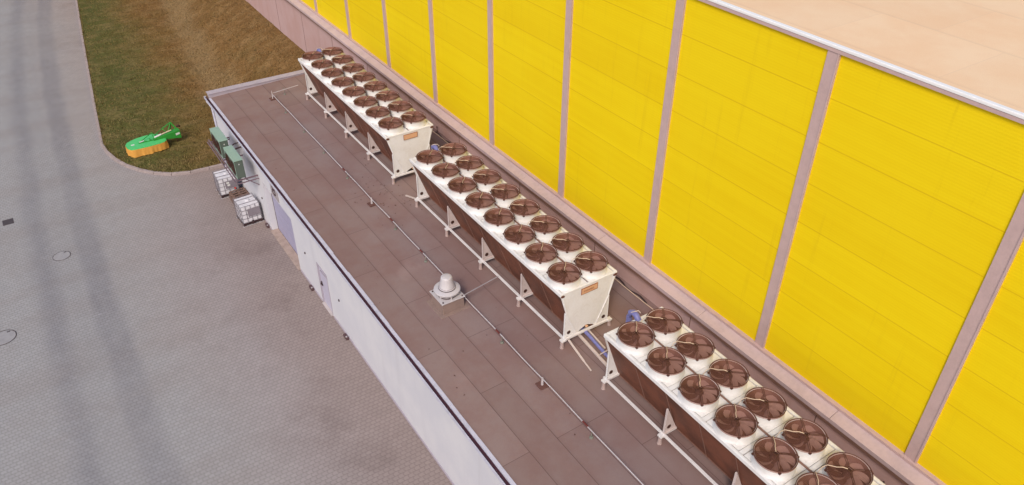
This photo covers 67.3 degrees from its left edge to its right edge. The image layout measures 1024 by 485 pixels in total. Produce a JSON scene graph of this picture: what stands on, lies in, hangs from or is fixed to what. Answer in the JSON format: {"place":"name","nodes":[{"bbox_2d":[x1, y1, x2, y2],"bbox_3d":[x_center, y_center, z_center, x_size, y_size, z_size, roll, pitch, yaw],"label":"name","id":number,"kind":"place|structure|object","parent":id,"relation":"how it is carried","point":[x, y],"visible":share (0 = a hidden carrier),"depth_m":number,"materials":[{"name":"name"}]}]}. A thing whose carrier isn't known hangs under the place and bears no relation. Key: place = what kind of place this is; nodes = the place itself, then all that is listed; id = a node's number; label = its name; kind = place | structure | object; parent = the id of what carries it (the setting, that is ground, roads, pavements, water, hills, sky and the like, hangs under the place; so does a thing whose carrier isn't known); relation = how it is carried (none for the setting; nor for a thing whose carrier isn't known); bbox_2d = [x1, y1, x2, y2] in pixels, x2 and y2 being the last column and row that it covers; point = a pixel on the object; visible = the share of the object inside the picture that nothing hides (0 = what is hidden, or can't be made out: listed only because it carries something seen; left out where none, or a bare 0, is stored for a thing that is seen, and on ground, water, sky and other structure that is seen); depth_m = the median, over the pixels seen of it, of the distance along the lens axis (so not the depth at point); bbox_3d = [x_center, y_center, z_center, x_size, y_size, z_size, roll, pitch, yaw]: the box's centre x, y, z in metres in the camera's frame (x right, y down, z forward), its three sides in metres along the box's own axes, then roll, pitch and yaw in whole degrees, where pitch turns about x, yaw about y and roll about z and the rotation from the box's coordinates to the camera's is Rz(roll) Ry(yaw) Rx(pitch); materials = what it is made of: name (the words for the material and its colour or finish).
{"place":"outdoors","nodes":[
{"label":"outdoors","id":0,"kind":"place"},
{"bbox_2d":[77,0,304,171],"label":"turf ground","id":1,"kind":"structure","parent":0,"point":[165,110],"depth_m":52.82,"materials":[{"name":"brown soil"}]},
{"bbox_2d":[125,122,181,157],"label":"mower","id":2,"kind":"object","parent":1,"relation":"on","point":[151,143],"visible":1,"depth_m":43.58,"materials":[{"name":"green paint"}]},
{"bbox_2d":[0,0,451,484],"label":"paved yard","id":3,"kind":"structure","parent":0,"point":[186,329],"depth_m":31.50,"materials":[{"name":"grey concrete"}]},
{"bbox_2d":[2,218,13,225],"bbox_3d":[-24.910,-1.017,38.050,0.480,0.012,0.520,-21,41,-27],"label":"drain grate","id":4,"kind":"object","parent":3,"relation":"on","point":[8,221],"visible":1,"depth_m":38.07,"materials":[{"name":"metal"}]},
{"bbox_2d":[0,330,16,345],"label":"manhole cover","id":5,"kind":"object","parent":3,"relation":"on","point":[7,336],"visible":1,"depth_m":31.28,"materials":[{"name":"metal"}]},
{"bbox_2d":[53,251,70,260],"bbox_3d":[-20.926,0.614,35.772,0.770,0.021,0.770,-21,41,-27],"label":"manhole cover","id":6,"kind":"object","parent":3,"relation":"on","point":[61,255],"visible":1,"depth_m":35.78,"materials":[{"name":"metal"}]},
{"bbox_2d":[75,0,222,175],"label":"kerb","id":7,"kind":"structure","parent":3,"relation":"on","point":[113,157],"depth_m":43.06,"materials":[{"name":"concrete"}]},
{"bbox_2d":[212,168,238,198],"bbox_3d":[-14.845,-3.106,40.048,1.040,1.147,1.150,-20,40,-26],"label":"liquid tank","id":8,"kind":"object","parent":3,"relation":"on","point":[225,184],"visible":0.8,"depth_m":39.70,"materials":[{"name":"white plastic"}]},
{"bbox_2d":[233,193,263,227],"bbox_3d":[-12.997,-1.598,37.943,1.040,1.147,1.146,-22,41,-28],"label":"liquid tank","id":9,"kind":"object","parent":3,"relation":"on","point":[248,209],"visible":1,"depth_m":37.66,"materials":[{"name":"white plastic"}]},
{"bbox_2d":[204,70,731,484],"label":"annex building","id":10,"kind":"structure","parent":3,"relation":"on","point":[504,420],"depth_m":26.30,"materials":[{"name":"white paint"}]},
{"bbox_2d":[207,137,259,184],"bbox_3d":[-13.678,-3.915,37.727,1.080,0.633,4.858,-21,41,-27],"label":"wall rack","id":11,"kind":"object","parent":10,"relation":"attached to","point":[223,160],"depth_m":36.62,"materials":[{"name":"metal"}]},
{"bbox_2d":[209,126,228,158],"bbox_3d":[-14.275,-4.874,37.675,0.447,0.985,1.640,-21,41,-27],"label":"condenser","id":12,"kind":"object","parent":11,"relation":"on","point":[219,139],"visible":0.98,"depth_m":37.27,"materials":[{"name":"metal"}]},
{"bbox_2d":[223,145,245,178],"bbox_3d":[-13.012,-3.755,36.112,0.447,0.985,1.640,-21,41,-27],"label":"condenser","id":13,"kind":"object","parent":11,"relation":"on","point":[234,159],"visible":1,"depth_m":35.72,"materials":[{"name":"metal"}]},
{"bbox_2d":[270,184,278,202],"bbox_3d":[-10.614,-2.323,34.292,0.041,0.820,0.920,-21,41,-27],"label":"dock sign","id":14,"kind":"object","parent":10,"relation":"attached to","point":[274,193],"visible":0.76,"depth_m":34.30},
{"bbox_2d":[319,267,331,309],"bbox_3d":[-7.770,1.936,32.150,0.120,2.070,1.020,-21,41,-27],"label":"door","id":15,"kind":"structure","parent":10,"relation":"in","point":[324,284],"depth_m":32.27,"materials":[{"name":"metal"}]},
{"bbox_2d":[298,47,432,183],"bbox_3d":[-7.056,-6.373,35.973,2.210,2.596,10.426,-21,41,-27],"label":"dry cooler","id":16,"kind":"object","parent":10,"relation":"on","point":[394,128],"visible":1,"depth_m":34.17,"materials":[{"name":"white paint"}]},
{"bbox_2d":[426,273,469,318],"bbox_3d":[-2.196,1.633,26.077,1.117,1.264,1.117,-21,41,-27],"label":"roof vent","id":17,"kind":"object","parent":10,"relation":"on","point":[447,298],"visible":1,"depth_m":25.93,"materials":[{"name":"grey metal"}]},
{"bbox_2d":[464,276,498,294],"bbox_3d":[-1.040,1.476,26.532,1.569,0.072,0.035,-29,45,-35],"label":"earthing strap","id":18,"kind":"object","parent":17,"relation":"attached to","point":[481,285],"visible":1,"depth_m":26.52,"materials":[{"name":"metal"}]},
{"bbox_2d":[433,131,652,308],"bbox_3d":[3.797,1.412,27.084,0.048,0.048,47.200,-21,41,-27],"label":"wall conductor","id":19,"kind":"object","parent":10,"relation":"on","point":[615,279],"depth_m":26.73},
{"bbox_2d":[568,339,591,370],"bbox_3d":[2.117,3.518,24.071,0.060,0.278,1.309,-18,39,-24],"label":"cable duct","id":20,"kind":"object","parent":10,"relation":"on","point":[577,352],"visible":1,"depth_m":24.09,"materials":[{"name":"beige metal"}]},
{"bbox_2d":[615,276,646,303],"bbox_3d":[3.820,1.270,27.135,0.174,0.322,2.914,-20,40,-26],"label":"black cable","id":21,"kind":"object","parent":10,"relation":"on","point":[641,297],"visible":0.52,"depth_m":26.72,"materials":[{"name":"metal"}]},
{"bbox_2d":[601,307,884,484],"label":"dry cooler","id":22,"kind":"object","parent":10,"relation":"on","point":[734,422],"visible":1,"depth_m":19.77,"materials":[{"name":"white paint"}]},
{"bbox_2d":[578,326,607,365],"bbox_3d":[2.801,3.396,24.173,0.444,0.255,2.809,-17,39,-23],"label":"pipe run","id":23,"kind":"object","parent":22,"relation":"attached to","point":[600,346],"visible":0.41,"depth_m":24.38,"materials":[{"name":"metal"}]},
{"bbox_2d":[246,0,1023,484],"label":"warehouse","id":24,"kind":"structure","parent":3,"relation":"on","point":[812,210],"depth_m":20.04,"materials":[{"name":"metal"}]},
{"bbox_2d":[269,85,643,484],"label":"lightning conductor","id":25,"kind":"object","parent":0,"point":[542,384],"visible":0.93,"depth_m":24.95,"materials":[{"name":"metal"}]},
{"bbox_2d":[409,142,616,348],"bbox_3d":[-0.422,-0.498,27.767,2.210,2.596,10.426,-21,41,-27],"label":"dry cooler","id":26,"kind":"object","parent":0,"point":[557,270],"visible":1,"depth_m":26.00,"materials":[{"name":"white paint"}]},
{"bbox_3d":[-13.927,-2.297,39.536,0.820,0.142,1.200,-22,41,-28],"label":"wooden pallet","id":27,"kind":"object","parent":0,"visible":0},
{"bbox_2d":[229,187,249,198],"bbox_3d":[-13.891,-2.414,39.453,0.820,0.142,1.200,-24,42,-30],"label":"wooden pallet","id":28,"kind":"object","parent":27,"relation":"on","point":[239,193],"visible":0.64,"depth_m":39.55,"materials":[{"name":"brown wood"}]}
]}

